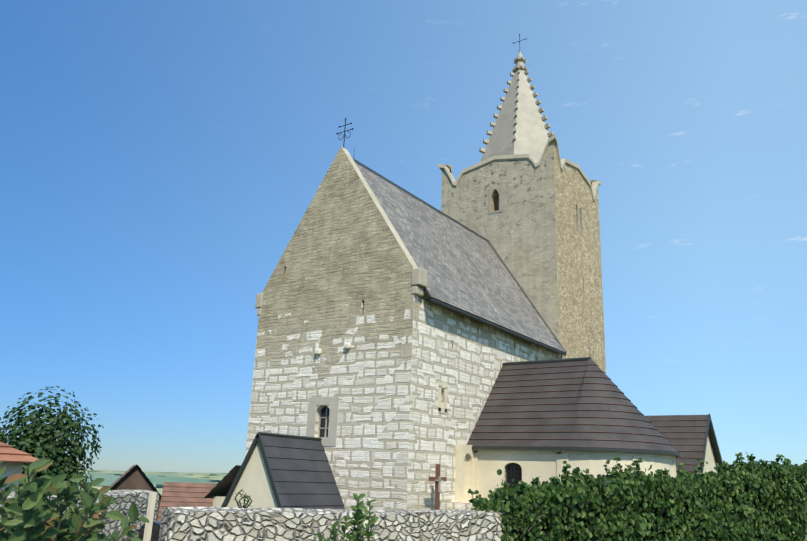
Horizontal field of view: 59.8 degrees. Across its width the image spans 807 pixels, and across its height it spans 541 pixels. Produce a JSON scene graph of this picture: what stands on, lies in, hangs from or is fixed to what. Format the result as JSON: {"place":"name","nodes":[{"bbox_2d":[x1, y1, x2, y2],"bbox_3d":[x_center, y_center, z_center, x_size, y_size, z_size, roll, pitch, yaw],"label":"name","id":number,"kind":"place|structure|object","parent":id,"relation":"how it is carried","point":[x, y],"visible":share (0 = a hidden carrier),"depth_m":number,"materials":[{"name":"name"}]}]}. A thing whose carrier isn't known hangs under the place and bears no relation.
{"place":"outdoors","nodes":[
{"label":"outdoors","id":0,"kind":"place"},
{"bbox_2d":[79,486,162,495],"bbox_3d":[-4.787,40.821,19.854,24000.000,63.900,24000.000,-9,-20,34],"label":"ground","id":1,"kind":"structure","parent":0,"point":[159,489],"depth_m":2214.04,"materials":[{"name":"green plant"}]},
{"bbox_2d":[0,442,37,492],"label":"gate house","id":2,"kind":"structure","parent":1,"relation":"on","point":[12,459],"depth_m":16.80,"materials":[{"name":"tile"}]},
{"bbox_2d":[0,386,103,489],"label":"tree","id":3,"kind":"object","parent":1,"relation":"on","point":[34,439],"visible":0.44,"depth_m":38.32,"materials":[{"name":"green plant"}]},
{"bbox_2d":[0,458,149,540],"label":"bush","id":4,"kind":"object","parent":1,"relation":"on","point":[33,520],"visible":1,"depth_m":6.58,"materials":[{"name":"green plant"}]},
{"bbox_2d":[0,490,158,540],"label":"boundary wall","id":5,"kind":"structure","parent":1,"relation":"on","point":[125,499],"depth_m":11.50,"materials":[{"name":"grey stone"}]},
{"bbox_2d":[110,464,160,520],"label":"village house","id":6,"kind":"structure","parent":1,"relation":"on","point":[133,477],"depth_m":47.73,"materials":[{"name":"ceramic"}]},
{"bbox_2d":[138,521,160,540],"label":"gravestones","id":7,"kind":"object","parent":1,"relation":"on","point":[155,531],"visible":0.16,"depth_m":11.54,"materials":[{"name":"black stone"}]},
{"bbox_2d":[143,492,156,540],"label":"gate post","id":8,"kind":"object","parent":1,"relation":"on","point":[150,515],"visible":1,"depth_m":9.79,"materials":[{"name":"beige paint"}]},
{"bbox_2d":[157,482,216,521],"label":"village house","id":9,"kind":"structure","parent":1,"relation":"on","point":[179,494],"depth_m":46.37,"materials":[{"name":"tile"}]},
{"bbox_2d":[204,465,240,506],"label":"outbuilding","id":10,"kind":"structure","parent":1,"relation":"on","point":[218,492],"depth_m":32.13,"materials":[{"name":"stone"}]},
{"bbox_2d":[317,493,378,540],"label":"shrub","id":11,"kind":"object","parent":1,"relation":"on","point":[357,533],"visible":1,"depth_m":9.40,"materials":[{"name":"green plant"}]},
{"bbox_2d":[158,507,638,540],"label":"boundary wall","id":12,"kind":"structure","parent":1,"relation":"on","point":[229,524],"depth_m":10.75,"materials":[{"name":"grey stone"}]},
{"bbox_2d":[234,489,251,507],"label":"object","id":13,"kind":"structure","parent":12,"relation":"on","point":[245,496],"depth_m":10.64,"materials":[{"name":"black metal"}]},
{"bbox_2d":[467,452,806,540],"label":"hedge","id":14,"kind":"object","parent":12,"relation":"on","point":[737,478],"depth_m":14.68,"materials":[{"name":"green plant"}]},
{"bbox_2d":[510,501,555,531],"bbox_3d":[2.320,4.475,12.808,0.396,0.548,0.907,-50,-54,69],"label":"shrub","id":15,"kind":"object","parent":14,"relation":"attached to","point":[519,514],"visible":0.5,"depth_m":12.69,"materials":[{"name":"green plant"}]},
{"bbox_2d":[245,146,557,510],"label":"church wall","id":16,"kind":"structure","parent":1,"relation":"on","point":[341,275],"depth_m":30.60,"materials":[{"name":"stone"}]},
{"bbox_2d":[306,396,338,445],"bbox_3d":[-3.473,6.428,29.973,1.700,2.050,0.025,-9,-20,34],"label":"window surround","id":17,"kind":"object","parent":16,"relation":"attached to","point":[333,403],"visible":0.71,"depth_m":29.90,"materials":[{"name":"grey stone"}]},
{"bbox_2d":[318,406,329,436],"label":"nave windows","id":18,"kind":"structure","parent":16,"relation":"in","point":[323,421],"depth_m":30.26,"materials":[{"name":"glass"}]},
{"bbox_2d":[314,343,350,354],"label":"corbels","id":19,"kind":"object","parent":16,"relation":"attached to","point":[319,351],"visible":0.98,"depth_m":30.23,"materials":[{"name":"white stone"}]},
{"bbox_2d":[255,268,427,315],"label":"corbel stones","id":20,"kind":"object","parent":16,"relation":"attached to","point":[419,278],"visible":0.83,"depth_m":29.11,"materials":[{"name":"beige stone"}]},
{"bbox_2d":[336,118,354,150],"bbox_3d":[-2.638,-6.200,34.212,1.030,2.315,0.835,-9,-20,34],"label":"gable cross","id":21,"kind":"object","parent":16,"relation":"on","point":[344,135],"visible":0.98,"depth_m":34.00,"materials":[{"name":"black metal"}]},
{"bbox_2d":[258,158,566,352],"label":"church roof","id":22,"kind":"structure","parent":16,"relation":"on","point":[466,269],"depth_m":36.01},
{"bbox_2d":[438,381,446,413],"bbox_3d":[1.663,5.370,29.696,0.030,1.300,0.660,-9,-20,34],"label":"lancet frame","id":23,"kind":"object","parent":16,"relation":"attached to","point":[444,409],"visible":1,"depth_m":29.68,"materials":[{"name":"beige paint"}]},
{"bbox_2d":[429,298,566,358],"bbox_3d":[4.964,5.662,34.012,0.488,5.620,14.400,-9,-20,34],"label":"gutter","id":24,"kind":"object","parent":16,"relation":"attached to","point":[488,323],"visible":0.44,"depth_m":33.29,"materials":[{"name":"grey metal"}]},
{"bbox_2d":[429,464,445,509],"bbox_3d":[1.304,9.663,27.142,0.180,4.200,1.120,-9,-20,34],"label":"wooden cross","id":25,"kind":"object","parent":1,"relation":"on","point":[437,478],"visible":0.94,"depth_m":27.43,"materials":[{"name":"brown wood"}]},
{"bbox_2d":[451,502,474,509],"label":"stone block","id":26,"kind":"structure","parent":1,"relation":"on","point":[461,506],"depth_m":28.88,"materials":[{"name":"beige stone"}]},
{"bbox_2d":[478,453,672,501],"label":"chapel walls","id":27,"kind":"structure","parent":1,"relation":"on","point":[542,467],"depth_m":28.79,"materials":[{"name":"beige paint"}]},
{"bbox_2d":[505,463,521,487],"bbox_3d":[4.650,8.878,29.389,0.820,1.620,0.175,-9,-20,34],"label":"chapel window","id":28,"kind":"structure","parent":27,"relation":"in","point":[513,470],"depth_m":29.52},
{"bbox_2d":[466,357,680,457],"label":"apse roof","id":29,"kind":"structure","parent":27,"relation":"on","point":[581,404],"depth_m":30.32,"materials":[{"name":"tile"}]},
{"bbox_2d":[474,449,676,497],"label":"chapel pilasters","id":30,"kind":"object","parent":27,"relation":"attached to","point":[562,456],"visible":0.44,"depth_m":28.38,"materials":[{"name":"beige paint"}]},
{"bbox_2d":[676,435,716,474],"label":"gable wall","id":31,"kind":"structure","parent":1,"relation":"on","point":[710,460],"depth_m":39.47,"materials":[{"name":"beige paint"}]},
{"bbox_2d":[617,414,723,472],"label":"annex roof","id":32,"kind":"structure","parent":31,"relation":"on","point":[686,436],"depth_m":39.01,"materials":[{"name":"tile"}]},
{"bbox_2d":[74,473,220,487],"bbox_3d":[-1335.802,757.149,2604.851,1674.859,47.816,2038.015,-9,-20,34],"label":"fields","id":33,"kind":"structure","parent":0,"point":[154,480],"depth_m":2525.57,"materials":[{"name":"green plant"}]},
{"bbox_2d":[71,470,227,479],"bbox_3d":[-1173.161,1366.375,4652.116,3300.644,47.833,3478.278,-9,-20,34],"label":"distant hills","id":34,"kind":"structure","parent":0,"point":[216,476],"depth_m":4272.94,"materials":[{"name":"green plant"}]},
{"bbox_2d":[225,441,277,507],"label":"gable wall","id":35,"kind":"structure","parent":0,"point":[253,483],"depth_m":26.55,"materials":[{"name":"paint"}]},
{"bbox_2d":[221,432,344,508],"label":"porch roof","id":36,"kind":"structure","parent":35,"relation":"on","point":[299,471],"depth_m":27.27,"materials":[{"name":"grey tile"}]},
{"bbox_2d":[0,0,806,472],"label":"sky","id":37,"kind":"structure","parent":0,"point":[160,160],"materials":[{"name":"blue"}]},
{"bbox_2d":[455,444,473,501],"bbox_3d":[2.576,8.671,30.070,0.450,2.350,1.030,-9,-20,34],"label":"chapel bay","id":38,"kind":"object","parent":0,"point":[464,468],"visible":0.92,"depth_m":29.89,"materials":[{"name":"beige paint"}]},
{"bbox_2d":[438,134,605,373],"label":"tower","id":39,"kind":"structure","parent":0,"point":[548,253],"depth_m":44.84,"materials":[{"name":"stone"}]},
{"bbox_2d":[479,69,553,162],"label":"spire","id":40,"kind":"structure","parent":39,"relation":"on","point":[519,126],"depth_m":49.37,"materials":[{"name":"beige stone"}]},
{"bbox_2d":[512,51,527,71],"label":"finial","id":41,"kind":"object","parent":40,"relation":"on","point":[519,60],"visible":0.81,"depth_m":52.19,"materials":[{"name":"beige stone"}]},
{"bbox_2d":[488,187,579,232],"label":"tower windows","id":42,"kind":"structure","parent":39,"relation":"attached to","point":[500,201],"depth_m":45.81,"materials":[{"name":"beige stone"}]}
]}

